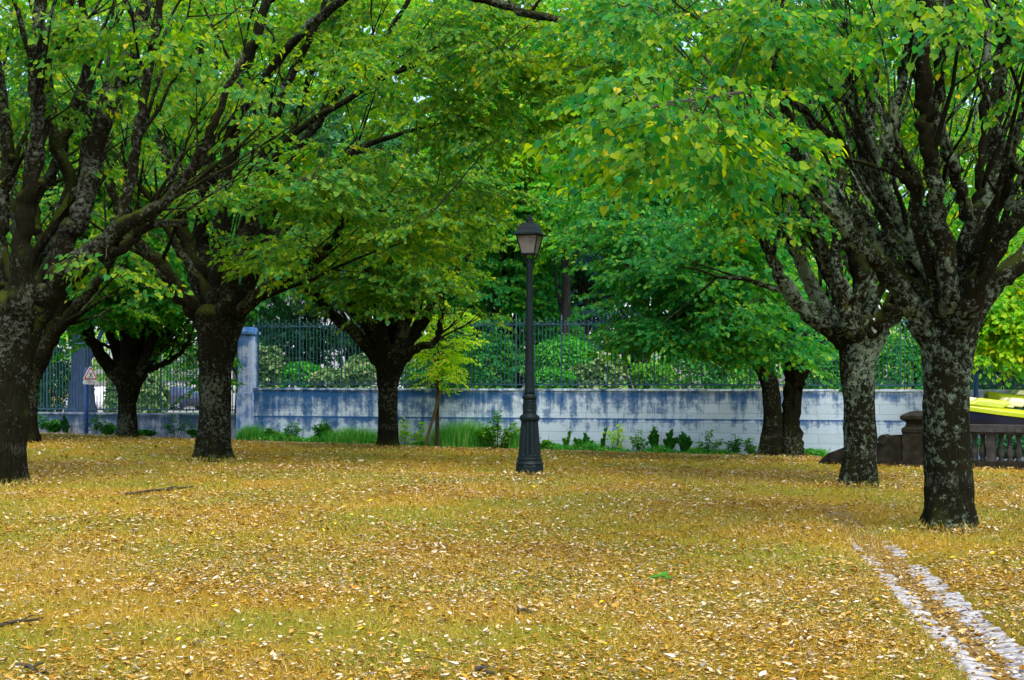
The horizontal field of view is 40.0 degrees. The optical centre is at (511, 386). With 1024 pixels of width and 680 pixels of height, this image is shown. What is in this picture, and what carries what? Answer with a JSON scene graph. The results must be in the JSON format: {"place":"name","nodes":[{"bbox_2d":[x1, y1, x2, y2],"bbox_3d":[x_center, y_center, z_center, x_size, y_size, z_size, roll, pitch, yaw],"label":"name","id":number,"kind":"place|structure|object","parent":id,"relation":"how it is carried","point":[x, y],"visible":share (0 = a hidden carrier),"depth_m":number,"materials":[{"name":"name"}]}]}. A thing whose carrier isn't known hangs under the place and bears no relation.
{"place":"outdoors","nodes":[
{"label":"outdoors","id":0,"kind":"place"},
{"bbox_2d":[62,406,234,412],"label":"driveway","id":1,"kind":"structure","parent":0,"point":[184,411],"depth_m":87.38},
{"bbox_2d":[64,386,117,406],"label":"parked car","id":2,"kind":"object","parent":1,"relation":"on","point":[97,395],"visible":0.04,"depth_m":92.08,"materials":[{"name":"white paint"}]},
{"bbox_2d":[162,386,198,410],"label":"parked car","id":3,"kind":"object","parent":1,"relation":"on","point":[178,396],"visible":0.35,"depth_m":90.59,"materials":[{"name":"grey paint"}]},
{"bbox_2d":[0,0,1021,387],"label":"sky","id":4,"kind":"structure","parent":0,"point":[95,385],"materials":[{"name":"white"}]},
{"bbox_2d":[0,388,1023,679],"bbox_3d":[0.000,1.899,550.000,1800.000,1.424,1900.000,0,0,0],"label":"ground","id":5,"kind":"structure","parent":0,"point":[498,638],"depth_m":13.10,"materials":[{"name":"plant"}]},
{"bbox_2d":[0,615,42,626],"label":"fallen stick","id":6,"kind":"object","parent":5,"relation":"on","point":[16,620],"visible":0.98,"depth_m":9.51,"materials":[{"name":"wood"}]},
{"bbox_2d":[12,662,46,672],"bbox_3d":[-2.714,1.593,7.989,0.299,0.047,0.106,0,0,36],"label":"fallen stick","id":7,"kind":"object","parent":5,"relation":"on","point":[29,666],"visible":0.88,"depth_m":7.99,"materials":[{"name":"wood"}]},
{"bbox_2d":[38,413,49,431],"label":"wall sapling","id":8,"kind":"object","parent":5,"relation":"on","point":[41,426],"visible":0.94,"depth_m":43.48,"materials":[{"name":"green plant"}]},
{"bbox_2d":[44,418,61,432],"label":"leafy weed","id":9,"kind":"object","parent":5,"relation":"on","point":[54,425],"visible":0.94,"depth_m":43.28,"materials":[{"name":"green plant"}]},
{"bbox_2d":[60,415,70,432],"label":"rosemary bush","id":10,"kind":"object","parent":5,"relation":"on","point":[65,424],"visible":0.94,"depth_m":43.23,"materials":[{"name":"green plant"}]},
{"bbox_2d":[83,367,97,434],"bbox_3d":[-12.868,0.552,42.793,0.467,2.296,0.225,0,0,-42],"label":"road sign","id":11,"kind":"object","parent":5,"relation":"on","point":[90,376],"visible":0.99,"depth_m":42.73,"materials":[{"name":"metal"}]},
{"bbox_2d":[81,415,105,433],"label":"wall sapling","id":12,"kind":"object","parent":5,"relation":"on","point":[97,426],"visible":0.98,"depth_m":43.04,"materials":[{"name":"green plant"}]},
{"bbox_2d":[99,422,116,434],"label":"leafy weed","id":13,"kind":"object","parent":5,"relation":"on","point":[110,429],"visible":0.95,"depth_m":42.86,"materials":[{"name":"green plant"}]},
{"bbox_2d":[0,26,254,442],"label":"lime tree","id":14,"kind":"object","parent":5,"relation":"on","point":[66,314],"visible":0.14,"depth_m":33.00,"materials":[{"name":"green plant"}]},
{"bbox_2d":[38,412,235,438],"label":"wall","id":15,"kind":"structure","parent":5,"relation":"on","point":[156,422],"depth_m":43.07,"materials":[{"name":"concrete"}]},
{"bbox_2d":[38,336,235,412],"bbox_3d":[-13.312,-0.431,43.795,10.502,2.460,0.068,0,0,14],"label":"railing","id":16,"kind":"object","parent":15,"relation":"on","point":[107,408],"visible":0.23,"depth_m":43.63,"materials":[{"name":"black metal"}]},
{"bbox_2d":[138,429,156,436],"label":"leafy weed","id":17,"kind":"object","parent":5,"relation":"on","point":[144,432],"visible":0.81,"depth_m":42.54,"materials":[{"name":"green plant"}]},
{"bbox_2d":[6,137,300,438],"bbox_3d":[-10.089,-2.941,39.095,7.976,8.950,8.952,0,0,-39],"label":"lime tree","id":18,"kind":"object","parent":5,"relation":"on","point":[136,351],"visible":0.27,"depth_m":38.15,"materials":[{"name":"green plant"}]},
{"bbox_2d":[125,486,192,494],"bbox_3d":[-4.982,1.466,19.916,0.059,0.063,1.465,0,0,25],"label":"fallen stick","id":19,"kind":"object","parent":5,"relation":"on","point":[160,489],"visible":0.94,"depth_m":19.83,"materials":[{"name":"wood"}]},
{"bbox_2d":[0,0,322,484],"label":"lime tree","id":20,"kind":"object","parent":5,"relation":"on","point":[45,274],"visible":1,"depth_m":20.71,"materials":[{"name":"green plant"}]},
{"bbox_2d":[163,414,190,436],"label":"wall sapling","id":21,"kind":"object","parent":5,"relation":"on","point":[172,429],"visible":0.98,"depth_m":42.32,"materials":[{"name":"green plant"}]},
{"bbox_2d":[162,346,198,387],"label":"hedge bush","id":22,"kind":"object","parent":5,"relation":"on","point":[176,361],"visible":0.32,"depth_m":102.64,"materials":[{"name":"green plant"}]},
{"bbox_2d":[186,424,196,437],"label":"wall sapling","id":23,"kind":"object","parent":5,"relation":"on","point":[192,432],"visible":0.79,"depth_m":42.21,"materials":[{"name":"green plant"}]},
{"bbox_2d":[236,327,260,434],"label":"stone pillar","id":24,"kind":"structure","parent":5,"relation":"on","point":[247,349],"depth_m":42.18,"materials":[{"name":"stone"}]},
{"bbox_2d":[236,422,266,441],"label":"grass clump","id":25,"kind":"object","parent":5,"relation":"on","point":[243,433],"visible":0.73,"depth_m":41.55,"materials":[{"name":"plant"}]},
{"bbox_2d":[233,286,349,379],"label":"house","id":26,"kind":"structure","parent":5,"relation":"on","point":[322,365],"depth_m":116.00,"materials":[{"name":"stone"}]},
{"bbox_2d":[283,421,303,437],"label":"wall sapling","id":27,"kind":"object","parent":5,"relation":"on","point":[290,430],"visible":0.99,"depth_m":41.45,"materials":[{"name":"green plant"}]},
{"bbox_2d":[311,419,332,436],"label":"leafy weed","id":28,"kind":"object","parent":5,"relation":"on","point":[325,427],"visible":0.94,"depth_m":41.20,"materials":[{"name":"green plant"}]},
{"bbox_2d":[163,381,484,405],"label":"garden wall","id":29,"kind":"structure","parent":5,"relation":"on","point":[234,386],"depth_m":112.85,"materials":[{"name":"concrete"}]},
{"bbox_2d":[0,0,697,461],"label":"lime tree","id":30,"kind":"object","parent":5,"relation":"on","point":[220,304],"visible":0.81,"depth_m":25.87,"materials":[{"name":"green plant"}]},
{"bbox_2d":[323,424,376,443],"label":"grass clump","id":31,"kind":"object","parent":5,"relation":"on","point":[352,435],"visible":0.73,"depth_m":40.79,"materials":[{"name":"plant"}]},
{"bbox_2d":[250,116,554,447],"bbox_3d":[-3.363,-2.891,35.793,8.146,9.191,9.844,0,0,19],"label":"lime tree","id":32,"kind":"object","parent":5,"relation":"on","point":[387,339],"visible":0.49,"depth_m":34.89,"materials":[{"name":"green plant"}]},
{"bbox_2d":[398,416,410,444],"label":"wall sapling","id":33,"kind":"object","parent":5,"relation":"on","point":[402,433],"visible":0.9,"depth_m":40.62,"materials":[{"name":"green plant"}]},
{"bbox_2d":[408,421,428,444],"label":"wall sapling","id":34,"kind":"object","parent":5,"relation":"on","point":[420,438],"visible":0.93,"depth_m":40.49,"materials":[{"name":"green plant"}]},
{"bbox_2d":[41,432,820,458],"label":"kerb","id":35,"kind":"structure","parent":5,"relation":"on","point":[350,443],"depth_m":41.34,"materials":[{"name":"stone"}]},
{"bbox_2d":[424,390,442,447],"bbox_3d":[-2.244,0.974,39.665,0.593,1.728,0.095,0,0,-18],"label":"tree stake","id":36,"kind":"object","parent":5,"relation":"on","point":[433,417],"visible":0.91,"depth_m":39.64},
{"bbox_2d":[406,298,488,446],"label":"young tree","id":37,"kind":"object","parent":5,"relation":"on","point":[449,369],"visible":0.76,"depth_m":39.72,"materials":[{"name":"green plant"}]},
{"bbox_2d":[425,414,495,448],"bbox_3d":[-1.367,1.281,40.062,2.436,1.045,1.506,0,0,0],"label":"grass clump","id":38,"kind":"object","parent":5,"relation":"on","point":[463,435],"visible":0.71,"depth_m":39.91,"materials":[{"name":"plant"}]},
{"bbox_2d":[474,664,494,674],"bbox_3d":[-0.155,1.596,7.930,0.089,0.047,0.154,0,0,-17],"label":"fallen stick","id":39,"kind":"object","parent":5,"relation":"on","point":[479,668],"visible":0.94,"depth_m":7.95,"materials":[{"name":"wood"}]},
{"bbox_2d":[470,410,520,448],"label":"leafy bush","id":40,"kind":"object","parent":5,"relation":"on","point":[503,438],"visible":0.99,"depth_m":39.63,"materials":[{"name":"green plant"}]},
{"bbox_2d":[502,427,520,448],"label":"grass clump","id":41,"kind":"object","parent":5,"relation":"on","point":[513,442],"visible":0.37,"depth_m":39.55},
{"bbox_2d":[0,432,1023,679],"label":"fallen leaves","id":42,"kind":"object","parent":5,"relation":"on","point":[414,584],"visible":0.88,"depth_m":11.96,"materials":[{"name":"yellow plant"}]},
{"bbox_2d":[0,0,1023,392],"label":"distant wood","id":43,"kind":"object","parent":5,"relation":"on","point":[96,366],"depth_m":121.15,"materials":[{"name":"green plant"}]},
{"bbox_2d":[512,214,546,475],"bbox_3d":[0.297,-0.659,23.799,0.502,4.494,0.502,0,0,13],"label":"lamp post","id":44,"kind":"object","parent":5,"relation":"on","point":[529,234],"visible":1,"depth_m":23.70,"materials":[{"name":"black metal"}]},
{"bbox_2d":[234,431,829,456],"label":"wall weeds","id":45,"kind":"object","parent":5,"relation":"on","point":[278,437],"depth_m":39.21,"materials":[{"name":"green plant"}]},
{"bbox_2d":[540,439,555,449],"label":"leafy weed","id":46,"kind":"object","parent":5,"relation":"on","point":[545,443],"visible":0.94,"depth_m":39.54,"materials":[{"name":"green plant"}]},
{"bbox_2d":[562,430,570,449],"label":"leafy weed","id":47,"kind":"object","parent":5,"relation":"on","point":[565,441],"visible":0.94,"depth_m":39.50,"materials":[{"name":"green plant"}]},
{"bbox_2d":[573,432,593,444],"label":"rosemary bush","id":48,"kind":"object","parent":5,"relation":"on","point":[578,441],"visible":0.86,"depth_m":39.33,"materials":[{"name":"green plant"}]},
{"bbox_2d":[602,423,626,447],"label":"wall sapling","id":49,"kind":"object","parent":5,"relation":"on","point":[618,432],"visible":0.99,"depth_m":39.17,"materials":[{"name":"green plant"}]},
{"bbox_2d":[253,388,1023,460],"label":"stone wall","id":50,"kind":"structure","parent":5,"relation":"on","point":[723,414],"depth_m":39.67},
{"bbox_2d":[257,312,1023,388],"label":"railing","id":51,"kind":"object","parent":50,"relation":"on","point":[523,384],"visible":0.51,"depth_m":40.45,"materials":[{"name":"black metal"}]},
{"bbox_2d":[627,430,649,451],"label":"wall sapling","id":52,"kind":"object","parent":5,"relation":"on","point":[641,444],"visible":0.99,"depth_m":38.96,"materials":[{"name":"green plant"}]},
{"bbox_2d":[647,426,659,448],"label":"rosemary bush","id":53,"kind":"object","parent":5,"relation":"on","point":[653,438],"visible":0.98,"depth_m":38.85,"materials":[{"name":"green plant"}]},
{"bbox_2d":[649,571,670,578],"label":"leafy sprig","id":54,"kind":"object","parent":5,"relation":"on","point":[664,573],"visible":0.98,"depth_m":11.66,"materials":[{"name":"green plant"}]},
{"bbox_2d":[663,429,677,450],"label":"rosemary bush","id":55,"kind":"object","parent":5,"relation":"on","point":[669,440],"visible":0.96,"depth_m":38.74,"materials":[{"name":"green plant"}]},
{"bbox_2d":[674,431,692,451],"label":"rosemary bush","id":56,"kind":"object","parent":5,"relation":"on","point":[684,442],"visible":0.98,"depth_m":38.60,"materials":[{"name":"green plant"}]},
{"bbox_2d":[696,429,724,451],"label":"wall sapling","id":57,"kind":"object","parent":5,"relation":"on","point":[715,446],"visible":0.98,"depth_m":38.47,"materials":[{"name":"green plant"}]},
{"bbox_2d":[538,144,903,457],"bbox_3d":[5.093,-2.234,34.147,8.722,8.900,12.028,0,0,12],"label":"lime tree","id":58,"kind":"object","parent":5,"relation":"on","point":[646,262],"visible":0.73,"depth_m":30.54,"materials":[{"name":"green plant"}]},
{"bbox_2d":[724,434,743,453],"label":"wall sapling","id":59,"kind":"object","parent":5,"relation":"on","point":[734,447],"visible":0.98,"depth_m":38.33,"materials":[{"name":"green plant"}]},
{"bbox_2d":[742,437,756,453],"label":"wall sapling","id":60,"kind":"object","parent":5,"relation":"on","point":[750,449],"visible":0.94,"depth_m":38.22,"materials":[{"name":"green plant"}]},
{"bbox_2d":[510,0,1023,532],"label":"lime tree","id":61,"kind":"object","parent":5,"relation":"on","point":[946,294],"visible":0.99,"depth_m":14.79,"materials":[{"name":"green plant"}]},
{"bbox_2d":[522,0,1023,487],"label":"lime tree","id":62,"kind":"object","parent":5,"relation":"on","point":[855,325],"visible":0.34,"depth_m":21.82,"materials":[{"name":"green plant"}]},
{"bbox_2d":[818,410,1023,469],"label":"balustrade","id":63,"kind":"object","parent":5,"relation":"on","point":[905,447],"visible":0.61,"depth_m":28.71,"materials":[{"name":"stone"}]},
{"bbox_2d":[819,504,1023,679],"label":"stone gutter","id":64,"kind":"object","parent":5,"relation":"on","point":[1009,647],"visible":0.62,"depth_m":10.18,"materials":[{"name":"stone"}]},
{"bbox_2d":[973,366,977,459],"bbox_3d":[12.128,0.506,36.775,0.126,3.382,0.126,0,0,0],"label":"metal post","id":65,"kind":"object","parent":5,"relation":"on","point":[975,385],"depth_m":36.73,"materials":[{"name":"metal"}]},
{"bbox_2d":[948,187,1023,387],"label":"lime tree","id":66,"kind":"object","parent":5,"relation":"on","point":[1000,343],"visible":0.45,"depth_m":33.40,"materials":[{"name":"green plant"}]},
{"bbox_2d":[969,397,1023,438],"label":"pedal boat","id":67,"kind":"object","parent":5,"relation":"on","point":[1001,411],"visible":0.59,"depth_m":31.76,"materials":[{"name":"plastic"}]},
{"bbox_2d":[976,435,1023,460],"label":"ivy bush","id":68,"kind":"object","parent":5,"relation":"on","point":[1005,442],"visible":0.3,"depth_m":29.85,"materials":[{"name":"green plant"}]},
{"bbox_2d":[984,390,1023,408],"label":"pedal boat","id":69,"kind":"object","parent":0,"point":[1007,394],"visible":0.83,"depth_m":34.15,"materials":[{"name":"plastic"}]},
{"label":"lawn","id":70,"kind":"structure","parent":0,"visible":0},
{"bbox_2d":[38,345,70,411],"bbox_3d":[-18.205,0.038,55.033,2.189,3.783,1.796,0,0,0],"label":"hedge bush","id":71,"kind":"object","parent":70,"relation":"on","point":[41,391],"visible":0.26,"depth_m":54.73,"materials":[{"name":"green plant"}]},
{"bbox_2d":[0,0,188,407],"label":"garden tree","id":72,"kind":"object","parent":70,"relation":"on","point":[91,4],"visible":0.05,"depth_m":58.68,"materials":[{"name":"green plant"}]},
{"bbox_2d":[102,377,117,412],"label":"laurel bush","id":73,"kind":"object","parent":70,"relation":"on","point":[115,396],"visible":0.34,"depth_m":51.83,"materials":[{"name":"green plant"}]},
{"bbox_2d":[1,41,219,411],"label":"plane tree","id":74,"kind":"object","parent":70,"relation":"on","point":[99,337],"visible":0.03,"depth_m":51.63,"materials":[{"name":"plant"}]},
{"bbox_2d":[0,0,277,410],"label":"garden tree","id":75,"kind":"object","parent":70,"relation":"on","point":[162,30],"visible":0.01,"depth_m":61.66,"materials":[{"name":"green plant"}]},
{"bbox_2d":[136,372,169,412],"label":"laurel bush","id":76,"kind":"object","parent":70,"relation":"on","point":[164,389],"visible":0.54,"depth_m":51.68,"materials":[{"name":"green plant"}]},
{"bbox_2d":[114,0,387,412],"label":"garden tree","id":77,"kind":"object","parent":70,"relation":"on","point":[212,8],"visible":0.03,"depth_m":61.01,"materials":[{"name":"green plant"}]},
{"bbox_2d":[235,306,305,387],"bbox_3d":[-9.836,-0.651,58.000,3.358,5.476,2.905,0,0,33],"label":"hedge bush","id":78,"kind":"object","parent":70,"relation":"on","point":[275,317],"visible":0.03,"depth_m":57.42,"materials":[{"name":"green plant"}]},
{"bbox_2d":[259,340,286,387],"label":"laurel bush","id":79,"kind":"object","parent":70,"relation":"on","point":[271,360],"visible":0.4,"depth_m":44.77,"materials":[{"name":"green plant"}]},
{"bbox_2d":[274,361,322,387],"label":"bush","id":80,"kind":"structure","parent":70,"relation":"on","point":[310,368],"depth_m":51.65,"materials":[{"name":"green plant"}]},
{"bbox_2d":[259,315,351,387],"bbox_3d":[-8.163,-0.328,54.061,3.784,4.938,3.330,0,0,-33],"label":"hedge bush","id":81,"kind":"object","parent":70,"relation":"on","point":[324,354],"visible":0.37,"depth_m":53.47,"materials":[{"name":"green plant"}]},
{"bbox_2d":[224,75,419,387],"bbox_3d":[-8.002,-5.331,54.849,10.263,13.962,10.417,0,0,0],"label":"garden tree","id":82,"kind":"object","parent":70,"relation":"on","point":[335,137],"visible":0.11,"depth_m":53.59,"materials":[{"name":"green plant"}]},
{"bbox_2d":[305,366,347,387],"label":"laurel bush","id":83,"kind":"object","parent":70,"relation":"on","point":[324,375],"visible":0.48,"depth_m":44.76,"materials":[{"name":"green plant"}]},
{"bbox_2d":[221,0,450,378],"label":"garden tree","id":84,"kind":"object","parent":70,"relation":"on","point":[402,94],"visible":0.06,"depth_m":64.21,"materials":[{"name":"green plant"}]},
{"bbox_2d":[324,321,361,387],"bbox_3d":[-6.796,-0.539,57.017,2.001,4.855,2.216,0,0,-42],"label":"hedge bush","id":85,"kind":"object","parent":70,"relation":"on","point":[350,351],"visible":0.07,"depth_m":56.63,"materials":[{"name":"green plant"}]},
{"bbox_2d":[342,353,377,387],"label":"laurel bush","id":86,"kind":"object","parent":70,"relation":"on","point":[364,371],"visible":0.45,"depth_m":45.72,"materials":[{"name":"green plant"}]},
{"bbox_2d":[305,0,551,348],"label":"garden tree","id":87,"kind":"object","parent":70,"relation":"on","point":[371,117],"visible":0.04,"depth_m":59.97,"materials":[{"name":"green plant"}]},
{"bbox_2d":[399,104,524,387],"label":"conifer tree","id":88,"kind":"object","parent":70,"relation":"on","point":[448,297],"visible":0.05,"depth_m":53.40,"materials":[{"name":"green plant"}]},
{"bbox_2d":[459,328,522,388],"bbox_3d":[-0.703,-0.077,47.468,2.241,3.751,1.986,0,0,0],"label":"hedge bush","id":89,"kind":"object","parent":70,"relation":"on","point":[490,346],"visible":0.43,"depth_m":47.10,"materials":[{"name":"green plant"}]},
{"bbox_2d":[414,107,591,387],"bbox_3d":[-0.294,-4.241,49.659,6.329,11.782,6.604,0,0,0],"label":"conifer tree","id":90,"kind":"object","parent":70,"relation":"on","point":[507,301],"visible":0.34,"depth_m":48.92,"materials":[{"name":"green plant"}]},
{"bbox_2d":[423,0,620,390],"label":"garden tree","id":91,"kind":"object","parent":70,"relation":"on","point":[557,12],"depth_m":65.07,"materials":[{"name":"green plant"}]},
{"bbox_2d":[421,19,652,342],"bbox_3d":[2.064,-6.808,57.854,12.068,16.915,12.461,0,0,0],"label":"garden tree","id":92,"kind":"object","parent":70,"relation":"on","point":[427,153],"depth_m":56.55,"materials":[{"name":"green plant"}]},
{"bbox_2d":[443,0,650,369],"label":"garden tree","id":93,"kind":"object","parent":70,"relation":"on","point":[533,179],"visible":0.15,"depth_m":47.29,"materials":[{"name":"green plant"}]},
{"bbox_2d":[535,367,579,390],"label":"bush","id":94,"kind":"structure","parent":70,"relation":"on","point":[550,373],"depth_m":42.84,"materials":[{"name":"green plant"}]},
{"bbox_2d":[524,332,600,390],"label":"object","id":95,"kind":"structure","parent":70,"relation":"on","point":[550,350],"depth_m":44.96,"materials":[{"name":"green plant"}]},
{"bbox_2d":[497,163,642,388],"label":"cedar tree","id":96,"kind":"object","parent":70,"relation":"on","point":[584,286],"visible":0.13,"depth_m":52.48,"materials":[{"name":"green plant"}]},
{"bbox_2d":[568,362,589,388],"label":"laurel bush","id":97,"kind":"object","parent":70,"relation":"on","point":[582,373],"visible":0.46,"depth_m":44.38,"materials":[{"name":"green plant"}]},
{"bbox_2d":[585,352,628,388],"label":"laurel bush","id":98,"kind":"object","parent":70,"relation":"on","point":[622,373],"visible":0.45,"depth_m":44.67,"materials":[{"name":"green plant"}]},
{"bbox_2d":[510,32,749,388],"bbox_3d":[4.972,-6.564,55.943,11.392,16.429,12.233,0,0,0],"label":"garden tree","id":99,"kind":"object","parent":70,"relation":"on","point":[631,297],"visible":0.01,"depth_m":55.22,"materials":[{"name":"green plant"}]},
{"bbox_2d":[627,360,675,388],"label":"flowering bush","id":100,"kind":"object","parent":70,"relation":"on","point":[669,372],"visible":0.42,"depth_m":44.74,"materials":[{"name":"green plant"}]},
{"bbox_2d":[649,346,760,388],"bbox_3d":[6.455,0.195,46.959,3.816,3.316,3.251,0,0,0],"label":"hedge bush","id":101,"kind":"object","parent":70,"relation":"on","point":[689,365],"visible":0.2,"depth_m":46.23,"materials":[{"name":"green plant"}]},
{"bbox_2d":[664,34,849,388],"bbox_3d":[9.089,-7.054,59.995,13.091,17.409,12.585,0,0,0],"label":"garden tree","id":102,"kind":"object","parent":70,"relation":"on","point":[699,38],"depth_m":59.81,"materials":[{"name":"green plant"}]},
{"bbox_2d":[803,347,840,388],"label":"hedge bush","id":103,"kind":"object","parent":70,"relation":"on","point":[836,370],"visible":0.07,"depth_m":44.32,"materials":[{"name":"green plant"}]},
{"bbox_2d":[707,0,968,388],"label":"garden tree","id":104,"kind":"object","parent":70,"relation":"on","point":[814,269],"depth_m":52.84,"materials":[{"name":"green plant"}]},
{"bbox_2d":[875,332,922,391],"bbox_3d":[12.125,0.050,44.036,2.221,3.612,1.964,0,0,-24],"label":"hedge bush","id":105,"kind":"object","parent":70,"relation":"on","point":[908,358],"visible":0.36,"depth_m":43.53,"materials":[{"name":"green plant"}]},
{"bbox_2d":[813,1,1022,388],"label":"garden tree","id":106,"kind":"object","parent":70,"relation":"on","point":[958,232],"visible":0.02,"depth_m":59.59,"materials":[{"name":"green plant"}]},
{"bbox_2d":[871,0,1023,389],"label":"garden tree","id":107,"kind":"object","parent":70,"relation":"on","point":[1018,155],"visible":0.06,"depth_m":51.70,"materials":[{"name":"green plant"}]},
{"bbox_2d":[969,361,1023,389],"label":"hedge bush","id":108,"kind":"object","parent":70,"relation":"on","point":[985,378],"visible":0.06,"depth_m":41.75,"materials":[{"name":"green plant"}]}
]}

